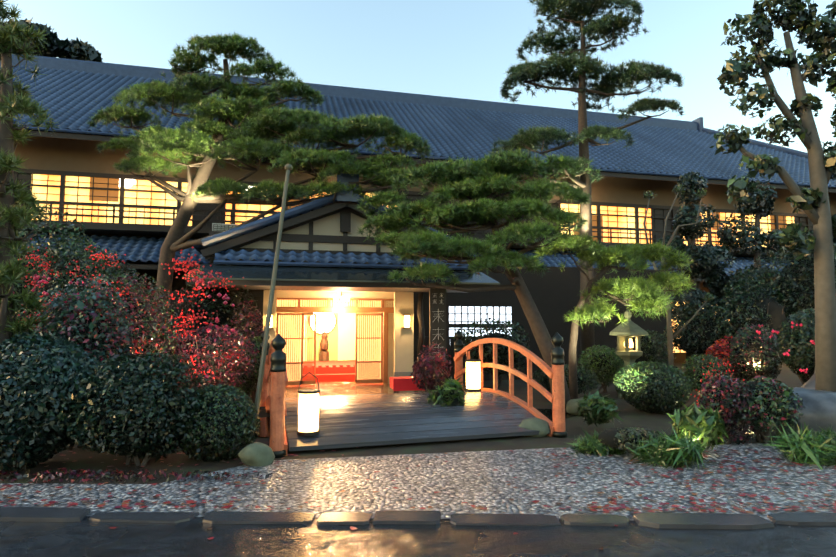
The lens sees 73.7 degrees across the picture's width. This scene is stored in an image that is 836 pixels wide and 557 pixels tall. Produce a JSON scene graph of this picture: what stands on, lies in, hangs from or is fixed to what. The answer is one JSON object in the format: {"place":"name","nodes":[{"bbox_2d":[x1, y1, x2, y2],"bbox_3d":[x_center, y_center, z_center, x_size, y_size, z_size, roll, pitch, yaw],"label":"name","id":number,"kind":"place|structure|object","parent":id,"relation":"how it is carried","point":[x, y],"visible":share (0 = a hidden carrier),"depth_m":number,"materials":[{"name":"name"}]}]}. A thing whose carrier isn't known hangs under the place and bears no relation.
{"place":"outdoors","nodes":[
{"label":"outdoors","id":0,"kind":"place"},
{"bbox_2d":[32,290,184,380],"bbox_3d":[-4.114,0.987,7.421,2.042,1.761,1.470,1,-5,-14],"label":"red nandina","id":1,"kind":"object","parent":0,"point":[137,323],"visible":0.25,"depth_m":7.25,"materials":[{"name":"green plant"}]},
{"bbox_2d":[173,409,574,436],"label":"pond water","id":2,"kind":"structure","parent":0,"point":[264,428],"depth_m":9.39,"materials":[{"name":"black liquid"}]},
{"bbox_2d":[0,361,804,520],"bbox_3d":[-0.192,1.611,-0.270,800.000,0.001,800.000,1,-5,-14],"label":"ground","id":3,"kind":"structure","parent":0,"point":[628,414],"depth_m":7.33,"materials":[{"name":"soil"}]},
{"bbox_2d":[0,0,60,451],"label":"pine","id":4,"kind":"object","parent":3,"relation":"on","point":[12,105],"visible":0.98,"depth_m":6.93,"materials":[{"name":"green plant"}]},
{"bbox_2d":[2,17,60,57],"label":"tree leaves","id":5,"kind":"object","parent":3,"relation":"on","point":[52,39],"visible":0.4,"depth_m":59.60,"materials":[{"name":"green plant"}]},
{"bbox_2d":[13,288,95,345],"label":"shrub","id":6,"kind":"object","parent":3,"relation":"on","point":[48,300],"visible":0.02,"depth_m":9.60,"materials":[{"name":"red plant"}]},
{"bbox_2d":[0,331,109,472],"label":"shrub","id":7,"kind":"object","parent":3,"relation":"on","point":[37,371],"visible":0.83,"depth_m":6.10,"materials":[{"name":"green plant"}]},
{"bbox_2d":[13,203,104,335],"bbox_3d":[-8.547,0.483,12.394,3.188,4.345,1.791,1,-5,-14],"label":"shrub","id":8,"kind":"object","parent":3,"relation":"on","point":[38,243],"visible":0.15,"depth_m":12.20,"materials":[{"name":"green plant"}]},
{"bbox_2d":[18,231,126,317],"bbox_3d":[-7.103,0.784,11.487,2.301,3.590,1.563,1,-5,-14],"label":"shrub","id":9,"kind":"object","parent":3,"relation":"on","point":[62,260],"visible":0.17,"depth_m":11.24,"materials":[{"name":"green plant"}]},
{"bbox_2d":[56,38,102,61],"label":"tree leaves","id":10,"kind":"object","parent":3,"relation":"on","point":[76,49],"visible":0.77,"depth_m":61.02,"materials":[{"name":"green plant"}]},
{"bbox_2d":[42,275,135,449],"bbox_3d":[-4.375,1.112,7.406,1.221,2.282,1.449,1,-5,-14],"label":"shrub","id":11,"kind":"object","parent":3,"relation":"on","point":[90,313],"visible":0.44,"depth_m":7.11,"materials":[{"name":"green plant"}]},
{"bbox_2d":[46,247,155,334],"bbox_3d":[-6.481,0.966,11.347,2.083,3.212,1.424,1,-5,-14],"label":"shrub","id":12,"kind":"object","parent":3,"relation":"on","point":[105,267],"visible":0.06,"depth_m":11.14,"materials":[{"name":"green plant"}]},
{"bbox_2d":[13,270,234,378],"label":"pink flowers","id":13,"kind":"object","parent":3,"relation":"on","point":[37,277],"visible":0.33,"depth_m":7.36,"materials":[{"name":"plant"}]},
{"bbox_2d":[52,351,208,466],"bbox_3d":[-3.294,1.526,6.534,1.632,1.315,1.279,1,-5,-14],"label":"dark shrub","id":14,"kind":"object","parent":3,"relation":"on","point":[134,413],"visible":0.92,"depth_m":6.25,"materials":[{"name":"green plant"}]},
{"bbox_2d":[18,238,245,383],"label":"nandina berries","id":15,"kind":"object","parent":3,"relation":"on","point":[175,318],"visible":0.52,"depth_m":8.37,"materials":[{"name":"red plant"}]},
{"bbox_2d":[90,271,179,374],"bbox_3d":[-4.705,1.110,8.807,1.727,2.501,1.187,1,-5,-14],"label":"nandina","id":16,"kind":"object","parent":3,"relation":"on","point":[148,321],"visible":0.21,"depth_m":8.79,"materials":[{"name":"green plant"}]},
{"bbox_2d":[0,468,271,483],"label":"fallen leaves","id":17,"kind":"object","parent":3,"relation":"on","point":[52,475],"visible":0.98,"depth_m":5.84,"materials":[{"name":"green plant"}]},
{"bbox_2d":[150,325,258,396],"bbox_3d":[-3.761,1.637,9.923,1.897,1.642,1.350,1,-5,-14],"label":"purple shrub","id":18,"kind":"object","parent":3,"relation":"on","point":[205,346],"visible":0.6,"depth_m":9.70,"materials":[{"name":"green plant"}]},
{"bbox_2d":[174,258,257,394],"bbox_3d":[-4.612,1.059,12.891,1.849,3.273,1.538,1,-5,-14],"label":"shrub","id":19,"kind":"object","parent":3,"relation":"on","point":[224,314],"visible":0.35,"depth_m":12.58,"materials":[{"name":"red plant"}]},
{"bbox_2d":[176,384,261,461],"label":"clipped shrub","id":20,"kind":"object","parent":3,"relation":"on","point":[225,423],"visible":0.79,"depth_m":6.58,"materials":[{"name":"green plant"}]},
{"bbox_2d":[238,442,274,466],"bbox_3d":[-1.874,2.071,6.468,0.424,0.330,0.306,1,-5,-14],"label":"rock","id":21,"kind":"object","parent":3,"relation":"on","point":[258,454],"visible":0.92,"depth_m":6.38,"materials":[{"name":"stone"}]},
{"bbox_2d":[85,33,433,351],"bbox_3d":[-4.396,-1.887,13.894,9.950,9.368,3.153,-2,-5,24],"label":"pine","id":22,"kind":"object","parent":3,"relation":"on","point":[249,143],"visible":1,"depth_m":14.15,"materials":[{"name":"green plant"}]},
{"bbox_2d":[249,164,292,442],"bbox_3d":[-1.954,0.270,7.463,0.111,3.956,1.071,-1,-5,9],"label":"pole","id":23,"kind":"object","parent":3,"relation":"on","point":[288,167],"visible":0.92,"depth_m":7.43,"materials":[{"name":"wood"}]},
{"bbox_2d":[183,173,499,412],"bbox_3d":[-2.370,0.366,15.772,6.700,5.110,9.900,1,-5,-14],"label":"entrance porch","id":24,"kind":"object","parent":3,"relation":"on","point":[342,320],"visible":0.77,"depth_m":13.34,"materials":[{"name":"wood"}]},
{"bbox_2d":[226,336,262,403],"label":"shrub by entrance","id":25,"kind":"object","parent":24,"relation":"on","point":[251,383],"visible":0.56,"depth_m":10.60,"materials":[{"name":"red plant"}]},
{"bbox_2d":[226,300,264,343],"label":"shrub","id":26,"kind":"object","parent":24,"relation":"on","point":[256,330],"visible":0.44,"depth_m":11.94,"materials":[{"name":"plant"}]},
{"bbox_2d":[390,374,427,392],"bbox_3d":[-0.053,2.397,12.648,1.120,0.450,0.452,1,-5,-14],"label":"red bench","id":27,"kind":"object","parent":24,"relation":"on","point":[397,384],"visible":0.33,"depth_m":12.37,"materials":[{"name":"red fabric"}]},
{"bbox_2d":[410,343,452,391],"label":"shrub","id":28,"kind":"object","parent":24,"relation":"on","point":[430,382],"visible":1,"depth_m":11.15,"materials":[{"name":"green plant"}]},
{"bbox_2d":[429,288,446,391],"bbox_3d":[0.446,1.408,12.509,0.480,2.500,0.100,1,-5,-14],"label":"sign board","id":29,"kind":"object","parent":24,"relation":"on","point":[437,316],"visible":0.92,"depth_m":12.51,"materials":[{"name":"grey wood"}]},
{"bbox_2d":[260,330,566,457],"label":"arched bridge","id":30,"kind":"structure","parent":3,"relation":"on","point":[309,419],"depth_m":8.11,"materials":[{"name":"brown wood"}]},
{"bbox_2d":[425,377,466,406],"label":"fern","id":31,"kind":"object","parent":30,"relation":"on","point":[449,392],"visible":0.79,"depth_m":8.84,"materials":[{"name":"green plant"}]},
{"bbox_2d":[0,443,835,520],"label":"gravel","id":32,"kind":"structure","parent":3,"relation":"on","point":[455,481],"depth_m":5.55,"materials":[{"name":"grey gravel"}]},
{"bbox_2d":[597,427,666,453],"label":"shrub","id":33,"kind":"object","parent":32,"relation":"on","point":[620,438],"visible":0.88,"depth_m":6.82,"materials":[{"name":"green plant"}]},
{"bbox_2d":[140,295,716,372],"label":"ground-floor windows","id":34,"kind":"structure","parent":3,"relation":"on","point":[258,301],"depth_m":18.16,"materials":[{"name":"brown wood"}]},
{"bbox_2d":[671,302,685,352],"bbox_3d":[16.956,2.078,24.019,14.187,2.050,0.001,1,-5,-14],"label":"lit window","id":35,"kind":"structure","parent":34,"relation":"attached to","point":[677,350],"depth_m":22.40,"materials":[{"name":"beige glass"}]},
{"bbox_2d":[354,149,591,412],"bbox_3d":[1.030,0.096,10.679,4.063,4.882,2.902,1,-5,-14],"label":"pine tree","id":36,"kind":"object","parent":3,"relation":"on","point":[475,181],"visible":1,"depth_m":10.43,"materials":[{"name":"green plant"}]},
{"bbox_2d":[452,317,529,386],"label":"shrub","id":37,"kind":"object","parent":3,"relation":"on","point":[502,354],"visible":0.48,"depth_m":14.56,"materials":[{"name":"green plant"}]},
{"bbox_2d":[518,418,549,436],"bbox_3d":[1.704,2.209,8.180,0.489,0.315,0.320,0,-5,3],"label":"pond rock","id":38,"kind":"object","parent":3,"relation":"on","point":[541,426],"visible":0.58,"depth_m":8.08,"materials":[{"name":"stone"}]},
{"bbox_2d":[414,265,667,380],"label":"wall","id":39,"kind":"structure","parent":3,"relation":"on","point":[555,293],"depth_m":17.92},
{"bbox_2d":[532,364,600,393],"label":"shrub","id":40,"kind":"object","parent":3,"relation":"on","point":[582,376],"visible":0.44,"depth_m":11.93,"materials":[{"name":"green plant"}]},
{"bbox_2d":[566,397,606,415],"bbox_3d":[3.121,2.352,10.191,0.946,0.377,0.677,1,-5,-14],"label":"mossy rock","id":41,"kind":"object","parent":3,"relation":"on","point":[571,406],"visible":0.27,"depth_m":9.95,"materials":[{"name":"stone"}]},
{"bbox_2d":[491,0,685,384],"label":"tall pine","id":42,"kind":"object","parent":3,"relation":"on","point":[555,63],"visible":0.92,"depth_m":15.14,"materials":[{"name":"green plant"}]},
{"bbox_2d":[565,429,626,455],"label":"grass tuft","id":43,"kind":"object","parent":3,"relation":"on","point":[592,444],"depth_m":6.95,"materials":[{"name":"green plant"}]},
{"bbox_2d":[576,390,623,427],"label":"shrub","id":44,"kind":"object","parent":3,"relation":"on","point":[595,408],"visible":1,"depth_m":8.56,"materials":[{"name":"green plant"}]},
{"bbox_2d":[578,345,623,392],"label":"shrub by lantern","id":45,"kind":"object","parent":3,"relation":"on","point":[605,365],"visible":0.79,"depth_m":13.13,"materials":[{"name":"green plant"}]},
{"bbox_2d":[534,232,697,398],"bbox_3d":[4.173,0.773,11.233,3.511,3.571,2.145,1,-5,-14],"label":"pine","id":46,"kind":"object","parent":3,"relation":"on","point":[629,255],"visible":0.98,"depth_m":11.24,"materials":[{"name":"green plant"}]},
{"bbox_2d":[609,310,648,398],"bbox_3d":[4.692,1.669,12.392,0.920,1.960,0.797,1,-5,-14],"label":"stone lantern","id":47,"kind":"object","parent":3,"relation":"on","point":[625,334],"visible":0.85,"depth_m":12.25,"materials":[{"name":"grey stone"}]},
{"bbox_2d":[624,339,632,347],"bbox_3d":[4.692,1.440,12.411,0.185,0.220,0.185,3,-6,-36],"label":"lantern light","id":48,"kind":"object","parent":47,"relation":"in","point":[630,343],"visible":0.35,"depth_m":12.34,"materials":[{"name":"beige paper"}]},
{"bbox_2d":[614,330,675,373],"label":"shrub","id":49,"kind":"object","parent":3,"relation":"on","point":[650,349],"visible":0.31,"depth_m":13.45,"materials":[{"name":"green plant"}]},
{"bbox_2d":[613,361,691,413],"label":"round shrub","id":50,"kind":"object","parent":3,"relation":"on","point":[657,387],"visible":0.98,"depth_m":10.11,"materials":[{"name":"green plant"}]},
{"bbox_2d":[625,427,714,468],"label":"grass tuft","id":51,"kind":"object","parent":3,"relation":"on","point":[667,451],"visible":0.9,"depth_m":6.38,"materials":[{"name":"green plant"}]},
{"bbox_2d":[643,183,713,366],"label":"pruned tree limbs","id":52,"kind":"object","parent":3,"relation":"on","point":[670,336],"visible":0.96,"depth_m":12.70,"materials":[{"name":"brown plant"}]},
{"bbox_2d":[654,171,735,385],"bbox_3d":[7.379,0.025,14.787,2.296,5.657,1.813,1,-5,-14],"label":"dark conifer tree","id":53,"kind":"object","parent":3,"relation":"on","point":[711,269],"visible":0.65,"depth_m":14.47,"materials":[{"name":"green plant"}]},
{"bbox_2d":[666,402,728,450],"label":"fern","id":54,"kind":"object","parent":3,"relation":"on","point":[707,426],"visible":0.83,"depth_m":6.83,"materials":[{"name":"green plant"}]},
{"bbox_2d":[671,302,734,358],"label":"shrub","id":55,"kind":"object","parent":3,"relation":"on","point":[698,336],"visible":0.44,"depth_m":13.87,"materials":[{"name":"green plant"}]},
{"bbox_2d":[680,354,733,391],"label":"shrub","id":56,"kind":"object","parent":3,"relation":"on","point":[697,375],"visible":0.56,"depth_m":10.80,"materials":[{"name":"green plant"}]},
{"bbox_2d":[705,335,737,377],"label":"shrub","id":57,"kind":"object","parent":3,"relation":"on","point":[713,348],"visible":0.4,"depth_m":12.64,"materials":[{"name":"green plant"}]},
{"bbox_2d":[696,373,759,444],"bbox_3d":[4.310,1.844,7.722,0.924,1.063,0.640,1,-5,-14],"label":"nandina","id":58,"kind":"object","parent":3,"relation":"on","point":[728,400],"visible":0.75,"depth_m":7.54,"materials":[{"name":"red plant"}]},
{"bbox_2d":[683,358,744,404],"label":"nandina berries","id":59,"kind":"object","parent":58,"relation":"on","point":[716,374],"visible":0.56,"depth_m":7.85,"materials":[{"name":"red plant"}]},
{"bbox_2d":[712,267,787,379],"bbox_3d":[8.068,1.210,13.600,1.975,3.096,1.293,1,-5,-14],"label":"hedge","id":60,"kind":"object","parent":3,"relation":"on","point":[755,307],"visible":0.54,"depth_m":13.38,"materials":[{"name":"green plant"}]},
{"bbox_2d":[729,324,782,382],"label":"shrub","id":61,"kind":"object","parent":3,"relation":"on","point":[759,351],"visible":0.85,"depth_m":11.90,"materials":[{"name":"green plant"}]},
{"bbox_2d":[714,180,805,319],"bbox_3d":[9.779,0.091,16.200,3.150,5.755,2.103,1,-5,-14],"label":"tree","id":62,"kind":"object","parent":3,"relation":"on","point":[728,238],"visible":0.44,"depth_m":15.98,"materials":[{"name":"green plant"}]},
{"bbox_2d":[709,0,835,391],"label":"broadleaf tree","id":63,"kind":"object","parent":3,"relation":"on","point":[812,202],"visible":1,"depth_m":8.65,"materials":[{"name":"green plant"}]},
{"bbox_2d":[740,375,805,442],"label":"loose shrub","id":64,"kind":"object","parent":3,"relation":"on","point":[771,399],"visible":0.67,"depth_m":7.57,"materials":[{"name":"green plant"}]},
{"bbox_2d":[736,230,835,352],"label":"hedge","id":65,"kind":"object","parent":3,"relation":"on","point":[794,278],"visible":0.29,"depth_m":13.79,"materials":[{"name":"green plant"}]},
{"bbox_2d":[748,387,835,438],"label":"rock","id":66,"kind":"object","parent":3,"relation":"on","point":[819,410],"visible":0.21,"depth_m":7.55,"materials":[{"name":"grey stone"}]},
{"bbox_2d":[776,306,814,384],"bbox_3d":[7.717,1.515,10.560,1.714,1.998,1.238,1,-5,-14],"label":"camellia","id":67,"kind":"object","parent":3,"relation":"on","point":[799,346],"visible":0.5,"depth_m":10.46,"materials":[{"name":"green plant"}]},
{"bbox_2d":[756,321,814,373],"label":"flowers","id":68,"kind":"object","parent":67,"relation":"on","point":[787,353],"visible":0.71,"depth_m":10.09,"materials":[{"name":"plant"}]},
{"bbox_2d":[765,421,835,469],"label":"grass tuft","id":69,"kind":"object","parent":3,"relation":"on","point":[818,449],"visible":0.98,"depth_m":6.52,"materials":[{"name":"green plant"}]},
{"bbox_2d":[800,369,814,389],"bbox_3d":[7.621,2.107,10.034,2.240,1.306,1.313,1,-5,-14],"label":"rock","id":70,"kind":"object","parent":3,"relation":"on","point":[809,383],"visible":0.19,"depth_m":9.85,"materials":[{"name":"grey stone"}]},
{"bbox_2d":[0,517,835,556],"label":"road","id":71,"kind":"structure","parent":0,"point":[85,537],"depth_m":4.20,"materials":[{"name":"grey asphalt"}]},
{"bbox_2d":[0,506,835,528],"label":"kerb stones","id":72,"kind":"object","parent":71,"relation":"on","point":[647,519],"visible":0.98,"depth_m":4.61,"materials":[{"name":"grey stone"}]},
{"bbox_2d":[0,447,835,549],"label":"fallen leaves","id":73,"kind":"object","parent":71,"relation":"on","point":[535,501],"visible":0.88,"depth_m":5.21,"materials":[{"name":"red plant"}]},
{"bbox_2d":[1,0,835,154],"label":"sky","id":74,"kind":"structure","parent":0,"point":[464,49],"materials":[{"name":"blue"}]},
{"bbox_2d":[19,231,835,362],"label":"walls","id":75,"kind":"structure","parent":0,"point":[178,283],"depth_m":19.23,"materials":[{"name":"paint"}]},
{"bbox_2d":[17,232,786,372],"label":"roof","id":76,"kind":"structure","parent":75,"relation":"attached to","point":[142,249],"depth_m":18.33,"materials":[{"name":"grey tile"}]},
{"bbox_2d":[14,130,835,256],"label":"timber","id":77,"kind":"object","parent":75,"relation":"attached to","point":[120,227],"visible":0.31,"depth_m":19.12,"materials":[{"name":"brown wood"}]},
{"bbox_2d":[119,179,250,187],"bbox_3d":[-8.241,-3.348,19.598,4.772,0.509,0.001,1,-5,-14],"label":"ceiling lamp","id":78,"kind":"object","parent":77,"relation":"attached to","point":[129,182],"visible":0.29,"depth_m":19.18,"materials":[{"name":"white"}]},
{"bbox_2d":[212,223,237,230],"bbox_3d":[-6.474,-1.515,18.718,0.800,0.600,0.350,1,-5,-14],"label":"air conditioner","id":79,"kind":"object","parent":77,"relation":"attached to","point":[224,226],"visible":0.21,"depth_m":18.55,"materials":[{"name":"grey metal"}]},
{"bbox_2d":[213,224,235,230],"bbox_3d":[-6.430,-1.530,18.540,0.732,0.520,0.022,1,-5,-14],"label":"air conditioner grille","id":80,"kind":"object","parent":79,"relation":"attached to","point":[221,228],"visible":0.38,"depth_m":18.50,"materials":[{"name":"grey metal"}]},
{"bbox_2d":[14,173,835,250],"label":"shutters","id":81,"kind":"object","parent":77,"relation":"on","point":[659,225],"visible":0.19,"depth_m":21.93,"materials":[{"name":"brown wood"}]},
{"bbox_2d":[89,177,786,241],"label":"interior panels","id":82,"kind":"object","parent":77,"relation":"attached to","point":[112,194],"visible":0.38,"depth_m":19.04,"materials":[{"name":"brown wood"}]},
{"bbox_2d":[31,174,793,246],"bbox_3d":[2.315,-2.318,22.108,31.145,1.700,0.001,1,-5,-14],"label":"shoji","id":83,"kind":"object","parent":82,"relation":"attached to","point":[171,201],"visible":0.25,"depth_m":19.33,"materials":[{"name":"beige paper"}]},
{"bbox_2d":[14,137,835,215],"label":"wall","id":84,"kind":"structure","parent":75,"relation":"attached to","point":[56,154],"depth_m":20.29,"materials":[{"name":"beige paint"}]},
{"bbox_2d":[23,128,835,188],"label":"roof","id":85,"kind":"structure","parent":75,"relation":"on","point":[394,156],"depth_m":20.61,"materials":[{"name":"tile"}]},
{"bbox_2d":[0,54,835,187],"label":"roof trim","id":86,"kind":"structure","parent":85,"relation":"on","point":[80,66],"depth_m":27.91,"materials":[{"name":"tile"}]},
{"bbox_2d":[0,64,835,185],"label":"roof front","id":87,"kind":"structure","parent":86,"relation":"on","point":[74,100],"depth_m":24.66,"materials":[{"name":"tile"}]}
]}

